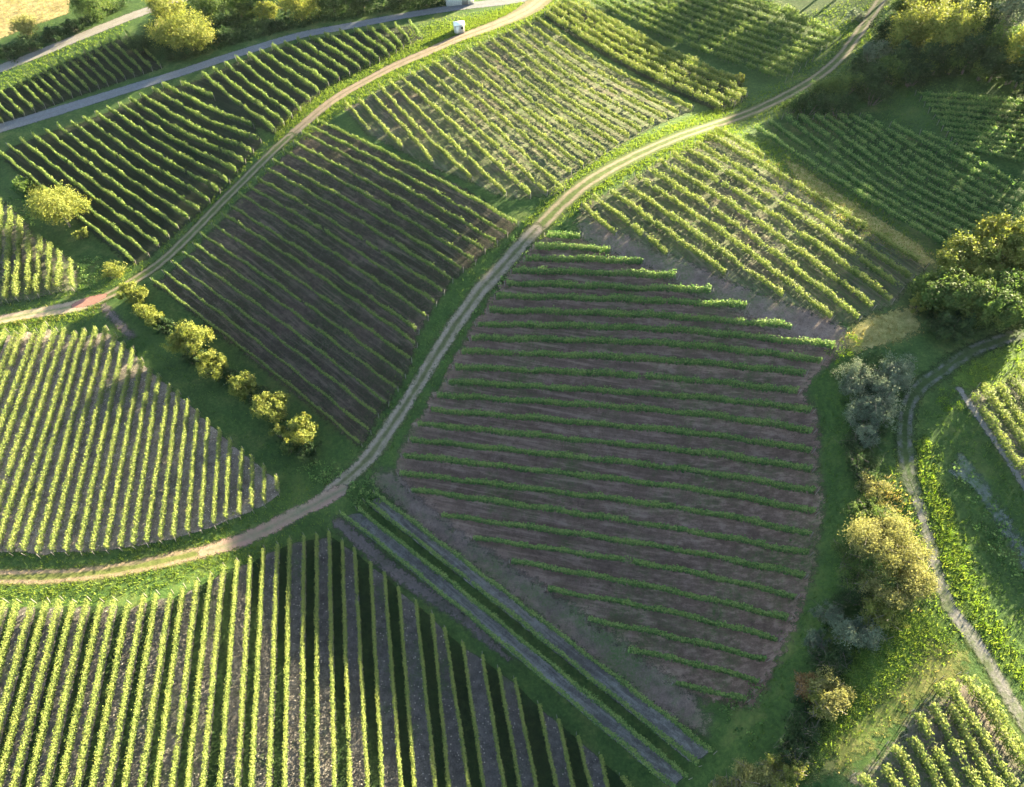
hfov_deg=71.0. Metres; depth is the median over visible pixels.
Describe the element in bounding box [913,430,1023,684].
meadow
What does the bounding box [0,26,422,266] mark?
vineyard soil
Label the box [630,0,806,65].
vine row
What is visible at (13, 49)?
hedge bush
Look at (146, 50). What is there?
vine row
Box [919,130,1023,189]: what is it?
vine row
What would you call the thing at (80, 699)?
vine row
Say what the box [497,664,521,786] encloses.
vine row
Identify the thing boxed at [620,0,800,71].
vine row
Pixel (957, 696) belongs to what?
vine row
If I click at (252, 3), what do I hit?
broadleaf tree
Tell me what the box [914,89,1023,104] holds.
vine row
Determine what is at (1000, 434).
vine row
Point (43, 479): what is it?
vine row
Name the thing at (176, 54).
thicket
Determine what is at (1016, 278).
tree
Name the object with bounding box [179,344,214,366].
hedge bush
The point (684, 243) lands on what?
vine row
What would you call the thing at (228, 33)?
thicket
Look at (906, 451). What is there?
track
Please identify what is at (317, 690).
vine row
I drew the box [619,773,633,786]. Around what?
vine row
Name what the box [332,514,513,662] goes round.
wheel track
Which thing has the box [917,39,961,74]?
broadleaf tree
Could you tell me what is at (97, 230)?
vine row
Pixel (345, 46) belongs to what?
vine row
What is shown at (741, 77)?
shrub
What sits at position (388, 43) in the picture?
vine row
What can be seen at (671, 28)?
vine row
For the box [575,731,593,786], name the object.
vine row
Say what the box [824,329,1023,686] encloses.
weeds
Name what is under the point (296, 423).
hedge bush
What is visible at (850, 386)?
ditch bush
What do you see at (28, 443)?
vine row
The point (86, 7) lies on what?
broadleaf tree
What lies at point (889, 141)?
vine row
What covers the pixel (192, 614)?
vine row
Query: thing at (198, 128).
vine row
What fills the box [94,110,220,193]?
vine row
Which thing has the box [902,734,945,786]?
vine row
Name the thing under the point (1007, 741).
vine row
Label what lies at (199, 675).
vine row
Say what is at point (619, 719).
vine row
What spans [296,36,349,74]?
vine row
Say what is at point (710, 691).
vine row
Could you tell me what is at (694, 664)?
vine row
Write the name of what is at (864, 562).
ditch bush
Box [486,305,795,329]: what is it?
vine row
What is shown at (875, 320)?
dry grass
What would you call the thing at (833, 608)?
ditch bush
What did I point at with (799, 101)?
bank shrub
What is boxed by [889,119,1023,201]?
vine row
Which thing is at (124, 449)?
vine row
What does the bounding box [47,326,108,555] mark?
vine row
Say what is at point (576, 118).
vine row
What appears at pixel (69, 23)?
hedge bush
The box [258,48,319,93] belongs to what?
vine row
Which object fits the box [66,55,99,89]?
vine row
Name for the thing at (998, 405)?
vine row
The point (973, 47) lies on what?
broadleaf tree
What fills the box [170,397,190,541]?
vine row
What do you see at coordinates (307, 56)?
vine row
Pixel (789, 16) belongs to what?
vine row
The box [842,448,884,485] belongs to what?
ditch bush
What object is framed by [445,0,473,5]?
shed
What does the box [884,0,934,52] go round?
broadleaf tree
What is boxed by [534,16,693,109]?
vine row
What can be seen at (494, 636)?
vine row
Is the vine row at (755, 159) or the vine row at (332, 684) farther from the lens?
the vine row at (755, 159)
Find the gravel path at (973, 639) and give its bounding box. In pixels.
[906,476,1023,731]
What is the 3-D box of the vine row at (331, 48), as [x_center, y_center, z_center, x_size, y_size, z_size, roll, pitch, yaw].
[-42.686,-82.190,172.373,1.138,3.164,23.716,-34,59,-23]
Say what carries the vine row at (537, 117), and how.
on the vineyard soil at (441, 161)
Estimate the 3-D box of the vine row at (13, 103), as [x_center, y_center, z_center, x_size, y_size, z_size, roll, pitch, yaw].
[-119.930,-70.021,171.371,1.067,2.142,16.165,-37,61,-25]
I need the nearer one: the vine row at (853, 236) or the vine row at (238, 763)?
the vine row at (238, 763)
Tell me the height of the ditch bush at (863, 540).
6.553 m
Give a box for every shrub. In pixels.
[11,174,39,193]
[71,226,88,240]
[100,259,128,279]
[733,72,747,83]
[778,98,807,114]
[788,89,830,115]
[808,76,850,100]
[821,87,868,117]
[828,66,869,96]
[843,8,866,21]
[851,59,893,97]
[860,38,895,62]
[864,79,896,105]
[876,53,913,85]
[909,292,928,312]
[973,53,991,81]
[996,62,1020,84]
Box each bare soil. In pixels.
[368,465,719,737]
[572,213,851,357]
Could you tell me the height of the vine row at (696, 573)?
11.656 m
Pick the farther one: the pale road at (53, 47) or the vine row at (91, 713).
the pale road at (53, 47)
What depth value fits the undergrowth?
182.29 m
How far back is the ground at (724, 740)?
113.48 m
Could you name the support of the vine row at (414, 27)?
on the vineyard soil at (221, 101)
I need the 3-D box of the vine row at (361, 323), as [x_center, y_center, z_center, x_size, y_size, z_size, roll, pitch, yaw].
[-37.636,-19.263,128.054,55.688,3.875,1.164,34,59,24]
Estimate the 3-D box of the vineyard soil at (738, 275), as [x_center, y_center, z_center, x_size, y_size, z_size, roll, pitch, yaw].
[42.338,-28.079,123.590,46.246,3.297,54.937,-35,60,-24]
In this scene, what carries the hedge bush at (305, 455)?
on the ground at (724, 740)
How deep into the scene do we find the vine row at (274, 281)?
125.45 m
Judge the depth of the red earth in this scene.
132.29 m
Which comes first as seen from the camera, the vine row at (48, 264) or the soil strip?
the soil strip
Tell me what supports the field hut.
on the ground at (724, 740)
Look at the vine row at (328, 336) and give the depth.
124.43 m
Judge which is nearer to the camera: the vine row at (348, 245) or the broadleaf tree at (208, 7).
the vine row at (348, 245)
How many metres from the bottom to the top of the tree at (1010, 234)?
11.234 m
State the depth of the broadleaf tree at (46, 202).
141.05 m
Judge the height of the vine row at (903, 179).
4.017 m
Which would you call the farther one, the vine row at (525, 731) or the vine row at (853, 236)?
the vine row at (853, 236)
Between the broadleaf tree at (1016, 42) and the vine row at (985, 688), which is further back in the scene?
the broadleaf tree at (1016, 42)
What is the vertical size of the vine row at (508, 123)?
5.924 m
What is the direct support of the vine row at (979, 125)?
on the ground at (724, 740)
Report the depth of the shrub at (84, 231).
142.57 m
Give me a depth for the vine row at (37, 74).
173.82 m
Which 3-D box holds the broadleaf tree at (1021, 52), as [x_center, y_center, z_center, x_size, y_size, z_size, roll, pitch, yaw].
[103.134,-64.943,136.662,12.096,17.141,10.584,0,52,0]
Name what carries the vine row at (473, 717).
on the ground at (724, 740)
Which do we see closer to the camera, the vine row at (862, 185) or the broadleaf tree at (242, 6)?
the vine row at (862, 185)
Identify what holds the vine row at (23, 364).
on the ground at (724, 740)
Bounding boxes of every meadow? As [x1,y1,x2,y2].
[806,601,967,780]
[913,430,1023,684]
[944,341,1023,391]
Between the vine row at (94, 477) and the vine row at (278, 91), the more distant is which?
the vine row at (278, 91)
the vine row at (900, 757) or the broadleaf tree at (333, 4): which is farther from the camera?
the broadleaf tree at (333, 4)
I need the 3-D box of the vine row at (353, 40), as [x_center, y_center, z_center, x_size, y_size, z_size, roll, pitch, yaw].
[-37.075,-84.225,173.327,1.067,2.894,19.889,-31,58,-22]
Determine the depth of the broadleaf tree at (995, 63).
142.75 m
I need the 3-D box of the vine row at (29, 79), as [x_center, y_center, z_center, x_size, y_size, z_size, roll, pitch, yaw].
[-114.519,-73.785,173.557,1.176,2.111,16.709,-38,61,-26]
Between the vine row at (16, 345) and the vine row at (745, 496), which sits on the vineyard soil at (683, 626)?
the vine row at (745, 496)
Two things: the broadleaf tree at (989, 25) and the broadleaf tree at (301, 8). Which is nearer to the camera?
the broadleaf tree at (989, 25)
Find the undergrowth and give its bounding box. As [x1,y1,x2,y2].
[0,0,1023,748]
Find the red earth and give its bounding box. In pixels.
[71,294,106,307]
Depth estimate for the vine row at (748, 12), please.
175.84 m
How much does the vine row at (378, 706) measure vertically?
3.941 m
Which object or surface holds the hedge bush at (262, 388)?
on the ground at (724, 740)
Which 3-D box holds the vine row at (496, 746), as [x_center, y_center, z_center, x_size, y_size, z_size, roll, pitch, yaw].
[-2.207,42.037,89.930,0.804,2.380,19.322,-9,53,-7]
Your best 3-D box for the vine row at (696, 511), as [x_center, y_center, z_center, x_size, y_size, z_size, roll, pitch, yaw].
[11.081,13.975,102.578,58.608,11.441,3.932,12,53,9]
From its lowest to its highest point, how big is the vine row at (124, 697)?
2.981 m
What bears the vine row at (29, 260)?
on the vineyard soil at (43, 291)
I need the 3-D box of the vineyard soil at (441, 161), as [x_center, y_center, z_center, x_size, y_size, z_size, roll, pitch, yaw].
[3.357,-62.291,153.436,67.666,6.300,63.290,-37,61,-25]
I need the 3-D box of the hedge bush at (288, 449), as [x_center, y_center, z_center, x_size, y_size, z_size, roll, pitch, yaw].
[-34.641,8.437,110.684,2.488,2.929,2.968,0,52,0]
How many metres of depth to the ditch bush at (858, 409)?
97.84 m
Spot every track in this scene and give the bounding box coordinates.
[0,295,93,323]
[0,537,222,588]
[87,132,295,308]
[197,483,348,557]
[288,0,551,139]
[322,222,545,492]
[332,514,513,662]
[516,0,888,246]
[892,325,1023,499]
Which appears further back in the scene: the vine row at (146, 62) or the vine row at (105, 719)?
the vine row at (146, 62)
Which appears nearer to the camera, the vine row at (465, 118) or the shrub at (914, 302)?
the shrub at (914, 302)
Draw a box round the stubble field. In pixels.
[0,0,69,39]
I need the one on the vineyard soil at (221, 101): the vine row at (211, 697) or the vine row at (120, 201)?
the vine row at (120, 201)
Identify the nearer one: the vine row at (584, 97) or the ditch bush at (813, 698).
the ditch bush at (813, 698)
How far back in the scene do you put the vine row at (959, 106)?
141.79 m
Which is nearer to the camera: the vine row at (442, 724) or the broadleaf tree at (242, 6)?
the vine row at (442, 724)
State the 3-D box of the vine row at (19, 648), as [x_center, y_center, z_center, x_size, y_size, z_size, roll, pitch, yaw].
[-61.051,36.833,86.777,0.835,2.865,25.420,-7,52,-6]
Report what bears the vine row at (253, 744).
on the ground at (724, 740)
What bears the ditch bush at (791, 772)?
on the ground at (724, 740)
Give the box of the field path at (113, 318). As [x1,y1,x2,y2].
[100,302,134,339]
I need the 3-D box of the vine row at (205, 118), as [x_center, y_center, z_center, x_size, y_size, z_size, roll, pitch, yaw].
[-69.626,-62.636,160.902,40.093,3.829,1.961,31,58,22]
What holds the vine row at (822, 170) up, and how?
on the ground at (724, 740)
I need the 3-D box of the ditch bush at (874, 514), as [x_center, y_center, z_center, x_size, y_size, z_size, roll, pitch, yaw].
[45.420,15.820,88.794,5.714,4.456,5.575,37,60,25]
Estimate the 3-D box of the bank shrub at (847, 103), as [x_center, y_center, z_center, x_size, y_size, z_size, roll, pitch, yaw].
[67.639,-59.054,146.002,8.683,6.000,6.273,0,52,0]
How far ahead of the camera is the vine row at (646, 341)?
112.52 m
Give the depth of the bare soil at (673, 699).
98.85 m
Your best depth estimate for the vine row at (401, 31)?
174.95 m
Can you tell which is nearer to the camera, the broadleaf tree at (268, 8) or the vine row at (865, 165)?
the vine row at (865, 165)
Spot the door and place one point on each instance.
(464, 2)
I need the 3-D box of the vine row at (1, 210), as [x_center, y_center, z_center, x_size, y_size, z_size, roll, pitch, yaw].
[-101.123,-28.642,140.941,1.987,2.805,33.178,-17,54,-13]
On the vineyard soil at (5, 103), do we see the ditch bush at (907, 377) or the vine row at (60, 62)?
the vine row at (60, 62)
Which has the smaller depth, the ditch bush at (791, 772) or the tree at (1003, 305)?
the ditch bush at (791, 772)
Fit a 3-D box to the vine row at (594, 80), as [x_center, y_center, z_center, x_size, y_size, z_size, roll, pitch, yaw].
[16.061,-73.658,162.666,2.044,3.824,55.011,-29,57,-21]
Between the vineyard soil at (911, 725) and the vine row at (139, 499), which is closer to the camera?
the vineyard soil at (911, 725)
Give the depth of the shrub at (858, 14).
172.50 m
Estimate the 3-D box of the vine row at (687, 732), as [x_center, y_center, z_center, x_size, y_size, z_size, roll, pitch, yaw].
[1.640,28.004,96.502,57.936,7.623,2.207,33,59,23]
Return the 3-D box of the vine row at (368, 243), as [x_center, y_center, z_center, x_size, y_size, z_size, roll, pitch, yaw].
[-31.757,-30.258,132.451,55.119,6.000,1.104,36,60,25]
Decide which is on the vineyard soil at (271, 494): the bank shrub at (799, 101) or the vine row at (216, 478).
the vine row at (216, 478)
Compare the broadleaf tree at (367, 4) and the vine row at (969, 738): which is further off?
the broadleaf tree at (367, 4)
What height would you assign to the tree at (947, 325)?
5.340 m
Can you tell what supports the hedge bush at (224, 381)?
on the ground at (724, 740)
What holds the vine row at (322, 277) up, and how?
on the vineyard soil at (378, 385)
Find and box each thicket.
[120,32,155,54]
[156,39,198,62]
[212,25,247,42]
[257,16,287,32]
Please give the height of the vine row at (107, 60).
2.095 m
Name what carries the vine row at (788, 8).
on the ground at (724, 740)
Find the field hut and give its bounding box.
[453,21,464,33]
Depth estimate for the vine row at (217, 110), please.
162.31 m
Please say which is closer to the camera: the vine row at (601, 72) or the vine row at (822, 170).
the vine row at (822, 170)
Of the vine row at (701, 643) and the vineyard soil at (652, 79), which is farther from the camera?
the vineyard soil at (652, 79)
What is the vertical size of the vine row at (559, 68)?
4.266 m
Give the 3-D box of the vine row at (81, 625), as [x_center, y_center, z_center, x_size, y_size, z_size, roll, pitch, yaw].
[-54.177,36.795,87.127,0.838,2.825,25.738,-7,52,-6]
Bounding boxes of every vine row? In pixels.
[0,88,24,115]
[0,102,13,119]
[0,150,136,264]
[0,197,3,285]
[0,205,13,303]
[0,321,49,468]
[0,323,27,404]
[0,326,68,549]
[0,327,9,351]
[0,327,39,440]
[0,327,58,509]
[0,330,17,381]
[0,597,50,786]
[0,598,8,626]
[0,599,21,679]
[0,599,36,736]
[5,81,35,112]
[5,330,78,555]
[6,143,149,256]
[7,595,62,786]
[10,215,23,301]
[16,77,45,107]
[18,136,159,247]
[18,329,88,555]
[24,74,54,104]
[24,229,33,300]
[25,599,76,786]
[30,130,169,238]
[32,234,42,297]
[33,70,63,100]
[34,325,97,558]
[40,66,72,97]
[40,596,90,786]
[43,128,179,230]
[44,241,53,293]
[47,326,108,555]
[49,62,81,94]
[53,248,63,292]
[56,59,90,91]
[56,122,189,219]
[56,599,104,786]
[62,332,117,555]
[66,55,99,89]
[66,256,75,291]
[70,120,200,212]
[71,596,117,786]
[74,52,108,86]
[75,341,126,555]
[82,46,116,81]
[82,115,210,203]
[88,600,131,786]
[89,347,135,554]
[91,43,125,78]
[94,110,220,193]
[99,40,134,76]
[103,357,143,553]
[104,593,147,786]
[106,105,229,182]
[107,37,143,73]
[115,33,152,70]
[117,366,153,551]
[118,102,237,171]
[121,590,159,786]
[124,29,161,68]
[128,96,245,162]
[129,372,161,548]
[137,590,173,786]
[139,91,253,153]
[143,382,172,546]
[149,277,362,446]
[151,86,261,143]
[152,583,186,786]
[157,390,180,543]
[161,80,254,128]
[163,271,368,430]
[168,577,199,786]
[170,260,378,416]
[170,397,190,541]
[180,80,214,99]
[182,251,388,406]
[184,408,200,536]
[184,573,213,786]
[192,242,395,387]
[197,417,210,532]
[199,232,405,377]
[199,562,226,786]
[201,71,275,130]
[211,223,411,360]
[211,426,221,528]
[212,66,284,125]
[216,558,239,786]
[221,213,414,343]
[222,437,232,522]
[224,60,292,117]
[228,203,416,331]
[234,556,252,786]
[235,55,300,108]
[236,446,244,519]
[237,190,428,320]
[246,51,310,103]
[246,183,436,306]
[248,454,255,513]
[248,545,265,786]
[255,176,444,293]
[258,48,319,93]
[260,463,266,505]
[264,167,450,279]
[264,541,279,786]
[271,41,328,84]
[272,158,463,270]
[274,474,279,494]
[281,535,292,786]
[283,40,339,80]
[283,149,475,264]
[293,141,483,251]
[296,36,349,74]
[298,532,306,786]
[300,129,497,245]
[308,34,360,71]
[308,124,507,237]
[313,532,320,786]
[317,118,518,225]
[323,30,368,64]
[326,529,337,786]
[339,28,379,61]
[339,510,677,786]
[340,538,352,786]
[344,101,370,133]
[352,545,370,786]
[353,27,387,54]
[355,506,692,779]
[358,98,402,148]
[362,498,701,766]
[366,25,395,52]
[368,89,434,166]
[368,560,384,786]
[373,490,716,754]
[378,84,472,180]
[380,23,403,49]
[382,569,404,786]
[389,78,505,194]
[394,21,410,45]
[396,469,813,537]
[396,584,416,786]
[398,74,530,198]
[400,451,819,515]
[408,19,420,36]
[408,436,819,494]
[408,486,813,556]
[409,69,547,194]
[414,598,437,786]
[415,420,815,472]
[420,64,564,190]
[427,406,815,453]
[430,610,450,786]
[432,61,571,176]
[433,391,816,434]
[438,511,808,579]
[442,626,470,786]
[443,54,583,166]
[445,377,815,413]
[452,362,801,394]
[453,49,596,159]
[458,346,808,376]
[461,639,484,786]
[465,44,607,154]
[468,332,824,363]
[470,535,799,599]
[474,320,838,348]
[477,41,618,145]
[481,654,506,786]
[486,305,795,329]
[488,35,630,139]
[494,290,749,308]
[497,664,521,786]
[498,32,642,133]
[504,278,713,294]
[506,28,654,126]
[509,557,792,620]
[512,265,679,279]
[513,675,538,786]
[515,24,666,121]
[524,19,680,115]
[525,253,644,265]
[532,241,612,253]
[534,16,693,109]
[537,700,558,786]
[544,230,582,239]
[545,8,724,110]
[545,585,782,641]
[551,3,735,108]
[555,0,742,101]
[556,714,575,786]
[561,0,747,97]
[571,0,739,84]
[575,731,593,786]
[581,201,617,235]
[588,615,769,661]
[591,0,786,81]
[591,192,669,257]
[598,753,609,786]
[605,0,793,77]
[609,187,728,276]
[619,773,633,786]
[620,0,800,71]
[623,180,785,299]
[625,645,762,683]
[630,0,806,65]
[634,173,834,320]
[646,166,861,321]
[651,0,814,60]
[657,157,876,310]
[667,0,820,54]
[670,149,894,304]
[671,680,750,702]
[682,0,827,48]
[683,145,904,291]
[694,140,912,280]
[703,0,834,44]
[706,132,929,269]
[713,125,764,159]
[721,0,840,38]
[743,0,820,26]
[753,123,954,248]
[761,0,799,14]
[767,118,964,246]
[781,112,972,235]
[797,112,976,230]
[813,113,988,221]
[824,112,1009,224]
[836,111,1020,223]
[847,112,1023,217]
[851,772,878,786]
[860,111,1023,212]
[875,761,904,786]
[885,741,920,786]
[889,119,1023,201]
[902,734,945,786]
[909,709,962,786]
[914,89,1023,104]
[919,95,1023,110]
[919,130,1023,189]
[923,698,986,786]
[924,101,1023,117]
[928,107,1023,124]
[933,113,1023,131]
[933,679,1006,786]
[936,119,1023,136]
[940,675,1020,786]
[941,125,1023,142]
[945,132,1023,149]
[950,137,1023,157]
[956,140,1023,162]
[956,672,1023,771]
[964,672,1023,755]
[969,389,1023,480]
[976,380,1023,453]
[991,379,1023,430]
[1003,371,1023,403]
[1012,361,1023,382]
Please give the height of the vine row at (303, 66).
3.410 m
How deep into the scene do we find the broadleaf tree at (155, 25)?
178.42 m
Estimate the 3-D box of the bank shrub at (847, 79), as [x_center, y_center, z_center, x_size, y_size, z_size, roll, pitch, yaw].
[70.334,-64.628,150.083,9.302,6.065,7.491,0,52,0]
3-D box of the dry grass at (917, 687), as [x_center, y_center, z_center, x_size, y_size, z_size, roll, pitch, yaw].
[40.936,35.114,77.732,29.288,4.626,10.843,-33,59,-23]
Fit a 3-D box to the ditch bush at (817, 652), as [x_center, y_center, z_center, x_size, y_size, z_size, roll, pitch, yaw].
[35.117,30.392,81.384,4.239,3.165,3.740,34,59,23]
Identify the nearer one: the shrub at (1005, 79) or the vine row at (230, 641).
the vine row at (230, 641)
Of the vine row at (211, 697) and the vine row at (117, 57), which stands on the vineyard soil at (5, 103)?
the vine row at (117, 57)
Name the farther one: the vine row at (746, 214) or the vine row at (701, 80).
the vine row at (701, 80)
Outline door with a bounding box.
[462,0,467,4]
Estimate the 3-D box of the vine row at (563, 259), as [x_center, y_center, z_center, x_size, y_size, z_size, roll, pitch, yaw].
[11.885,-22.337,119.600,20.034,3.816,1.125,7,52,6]
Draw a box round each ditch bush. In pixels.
[708,772,743,786]
[729,755,788,786]
[764,748,808,786]
[772,728,812,772]
[780,693,821,745]
[790,668,818,705]
[801,626,831,653]
[803,663,856,727]
[804,642,844,675]
[804,685,833,727]
[807,599,846,630]
[815,643,851,679]
[825,564,877,612]
[825,611,893,653]
[826,538,864,576]
[831,362,869,398]
[832,546,903,603]
[833,425,872,455]
[837,510,936,574]
[839,493,882,524]
[841,394,887,433]
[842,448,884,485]
[847,350,908,399]
[851,500,905,541]
[852,424,880,452]
[853,561,931,613]
[854,468,895,507]
[857,393,909,433]
[859,588,910,632]
[873,504,909,537]
[879,351,917,393]
[885,531,941,599]
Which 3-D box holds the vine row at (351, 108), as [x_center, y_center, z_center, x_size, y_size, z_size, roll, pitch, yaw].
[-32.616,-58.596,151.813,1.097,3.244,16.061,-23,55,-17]
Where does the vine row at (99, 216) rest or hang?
on the vineyard soil at (221, 101)
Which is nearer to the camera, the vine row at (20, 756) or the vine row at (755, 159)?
the vine row at (20, 756)
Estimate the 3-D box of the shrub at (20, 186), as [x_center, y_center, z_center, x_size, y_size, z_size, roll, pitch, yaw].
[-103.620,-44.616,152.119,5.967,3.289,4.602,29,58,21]
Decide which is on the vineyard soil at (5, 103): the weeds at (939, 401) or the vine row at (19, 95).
the vine row at (19, 95)
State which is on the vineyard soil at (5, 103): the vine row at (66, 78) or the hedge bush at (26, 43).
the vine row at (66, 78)
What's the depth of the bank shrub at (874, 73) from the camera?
148.16 m
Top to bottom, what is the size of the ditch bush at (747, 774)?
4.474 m
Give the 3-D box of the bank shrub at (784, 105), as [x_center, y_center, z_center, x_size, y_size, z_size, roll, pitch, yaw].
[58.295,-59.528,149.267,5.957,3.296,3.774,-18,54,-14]
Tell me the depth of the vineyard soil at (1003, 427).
97.90 m
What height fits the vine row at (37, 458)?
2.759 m
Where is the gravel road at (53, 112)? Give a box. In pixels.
[0,0,526,132]
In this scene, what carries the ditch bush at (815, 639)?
on the ground at (724, 740)
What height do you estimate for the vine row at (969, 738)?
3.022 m
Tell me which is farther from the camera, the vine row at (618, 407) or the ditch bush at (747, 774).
the vine row at (618, 407)
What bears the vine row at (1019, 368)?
on the ground at (724, 740)
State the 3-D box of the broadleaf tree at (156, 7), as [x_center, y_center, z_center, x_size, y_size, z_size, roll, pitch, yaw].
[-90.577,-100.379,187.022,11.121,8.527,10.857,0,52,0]
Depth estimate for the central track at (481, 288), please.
117.70 m
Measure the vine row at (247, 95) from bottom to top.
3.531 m
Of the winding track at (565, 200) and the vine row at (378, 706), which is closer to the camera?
the vine row at (378, 706)
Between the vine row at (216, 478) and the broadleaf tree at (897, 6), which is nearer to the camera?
the vine row at (216, 478)
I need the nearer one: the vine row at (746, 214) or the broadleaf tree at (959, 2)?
the vine row at (746, 214)
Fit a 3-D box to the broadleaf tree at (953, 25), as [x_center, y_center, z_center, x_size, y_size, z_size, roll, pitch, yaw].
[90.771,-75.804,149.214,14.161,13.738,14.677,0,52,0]
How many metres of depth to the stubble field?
197.51 m
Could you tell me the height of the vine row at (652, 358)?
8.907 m
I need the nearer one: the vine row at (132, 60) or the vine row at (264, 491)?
the vine row at (264, 491)
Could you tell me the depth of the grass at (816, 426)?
94.50 m
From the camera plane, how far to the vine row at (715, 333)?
112.72 m
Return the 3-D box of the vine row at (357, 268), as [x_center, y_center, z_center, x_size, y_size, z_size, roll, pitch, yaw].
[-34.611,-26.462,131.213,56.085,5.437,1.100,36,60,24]
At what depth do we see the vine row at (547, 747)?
88.73 m
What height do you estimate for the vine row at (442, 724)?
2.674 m
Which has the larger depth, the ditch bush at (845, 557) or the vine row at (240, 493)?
the vine row at (240, 493)
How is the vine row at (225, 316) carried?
on the vineyard soil at (378, 385)
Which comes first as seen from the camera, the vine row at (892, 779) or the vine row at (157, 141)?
the vine row at (892, 779)
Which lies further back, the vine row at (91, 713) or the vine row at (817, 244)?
the vine row at (817, 244)
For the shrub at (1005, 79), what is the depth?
143.15 m
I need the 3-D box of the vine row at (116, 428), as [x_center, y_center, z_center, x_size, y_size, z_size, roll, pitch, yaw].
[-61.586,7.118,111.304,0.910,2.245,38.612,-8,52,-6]
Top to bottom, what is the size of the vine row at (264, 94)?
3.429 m
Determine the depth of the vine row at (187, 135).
157.62 m
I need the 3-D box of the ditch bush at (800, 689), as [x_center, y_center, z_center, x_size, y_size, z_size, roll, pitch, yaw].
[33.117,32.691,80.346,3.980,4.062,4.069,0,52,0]
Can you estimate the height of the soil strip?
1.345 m
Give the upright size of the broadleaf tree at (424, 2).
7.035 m
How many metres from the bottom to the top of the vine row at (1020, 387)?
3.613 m
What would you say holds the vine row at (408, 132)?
on the vineyard soil at (441, 161)
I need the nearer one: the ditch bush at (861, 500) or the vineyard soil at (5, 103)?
the ditch bush at (861, 500)
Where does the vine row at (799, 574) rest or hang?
on the vineyard soil at (683, 626)
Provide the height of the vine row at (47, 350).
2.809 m
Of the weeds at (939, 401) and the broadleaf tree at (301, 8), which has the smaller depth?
the weeds at (939, 401)
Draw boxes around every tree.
[8,13,43,38]
[21,178,91,229]
[67,0,121,20]
[140,3,221,54]
[144,0,187,21]
[149,17,169,44]
[185,0,229,24]
[222,0,253,16]
[246,0,277,10]
[253,0,277,18]
[274,0,323,23]
[312,0,349,13]
[344,0,380,12]
[385,0,415,12]
[411,0,438,7]
[869,10,903,46]
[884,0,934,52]
[885,39,924,70]
[888,0,916,20]
[897,0,952,19]
[903,264,984,312]
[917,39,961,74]
[919,0,998,54]
[923,310,976,343]
[933,229,1018,280]
[935,0,972,12]
[939,271,1023,331]
[943,44,971,74]
[947,29,989,74]
[959,0,1004,31]
[963,209,1023,272]
[970,6,1006,53]
[972,44,1012,82]
[981,18,1022,57]
[983,0,1023,33]
[987,267,1023,336]
[1000,24,1023,72]
[1004,56,1023,88]
[1007,57,1023,98]
[1014,42,1023,75]
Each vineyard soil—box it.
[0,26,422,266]
[0,34,163,122]
[0,202,78,305]
[0,329,279,554]
[0,537,605,786]
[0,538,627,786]
[153,124,516,445]
[344,513,682,785]
[345,20,692,199]
[369,498,707,761]
[395,235,836,711]
[544,2,746,112]
[578,131,925,324]
[847,673,1023,786]
[967,372,1023,479]
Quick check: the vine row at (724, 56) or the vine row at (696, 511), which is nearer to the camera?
the vine row at (696, 511)
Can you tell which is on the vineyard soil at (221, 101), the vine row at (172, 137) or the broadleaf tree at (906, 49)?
the vine row at (172, 137)
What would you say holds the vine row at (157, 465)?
on the vineyard soil at (271, 494)
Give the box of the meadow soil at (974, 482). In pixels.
[948,453,1023,568]
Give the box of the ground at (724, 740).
[0,0,1023,786]
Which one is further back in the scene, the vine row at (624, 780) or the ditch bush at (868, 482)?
the ditch bush at (868, 482)
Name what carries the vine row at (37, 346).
on the ground at (724, 740)
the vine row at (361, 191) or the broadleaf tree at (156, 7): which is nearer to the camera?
the vine row at (361, 191)
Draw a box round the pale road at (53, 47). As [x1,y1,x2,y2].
[0,0,186,71]
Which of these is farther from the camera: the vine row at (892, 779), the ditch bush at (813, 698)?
the ditch bush at (813, 698)
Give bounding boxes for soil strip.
[955,386,1023,490]
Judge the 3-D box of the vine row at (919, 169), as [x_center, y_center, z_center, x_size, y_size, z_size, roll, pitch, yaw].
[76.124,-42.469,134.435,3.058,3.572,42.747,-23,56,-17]
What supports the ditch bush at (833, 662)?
on the ground at (724, 740)
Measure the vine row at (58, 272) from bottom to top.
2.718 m
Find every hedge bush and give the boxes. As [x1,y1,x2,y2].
[0,42,22,62]
[18,34,43,51]
[40,25,64,41]
[59,18,84,32]
[115,280,148,304]
[131,303,164,327]
[150,316,173,334]
[159,319,216,357]
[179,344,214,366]
[195,348,228,381]
[217,366,243,390]
[226,369,261,401]
[246,385,270,401]
[246,390,289,425]
[267,423,286,438]
[278,441,294,456]
[282,412,318,449]
[295,439,322,463]
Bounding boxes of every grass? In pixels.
[100,78,1023,759]
[782,157,935,266]
[808,633,969,783]
[841,304,924,356]
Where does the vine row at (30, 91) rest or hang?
on the vineyard soil at (5, 103)
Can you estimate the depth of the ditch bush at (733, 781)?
78.64 m
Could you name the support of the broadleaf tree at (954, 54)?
on the ground at (724, 740)
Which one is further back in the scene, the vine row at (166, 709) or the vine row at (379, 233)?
the vine row at (379, 233)
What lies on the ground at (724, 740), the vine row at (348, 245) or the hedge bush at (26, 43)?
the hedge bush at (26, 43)
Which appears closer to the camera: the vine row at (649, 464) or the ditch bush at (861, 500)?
the ditch bush at (861, 500)
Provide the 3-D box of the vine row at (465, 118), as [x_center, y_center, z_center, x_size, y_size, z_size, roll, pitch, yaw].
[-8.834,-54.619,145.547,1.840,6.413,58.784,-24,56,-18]
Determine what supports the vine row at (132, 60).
on the vineyard soil at (5, 103)

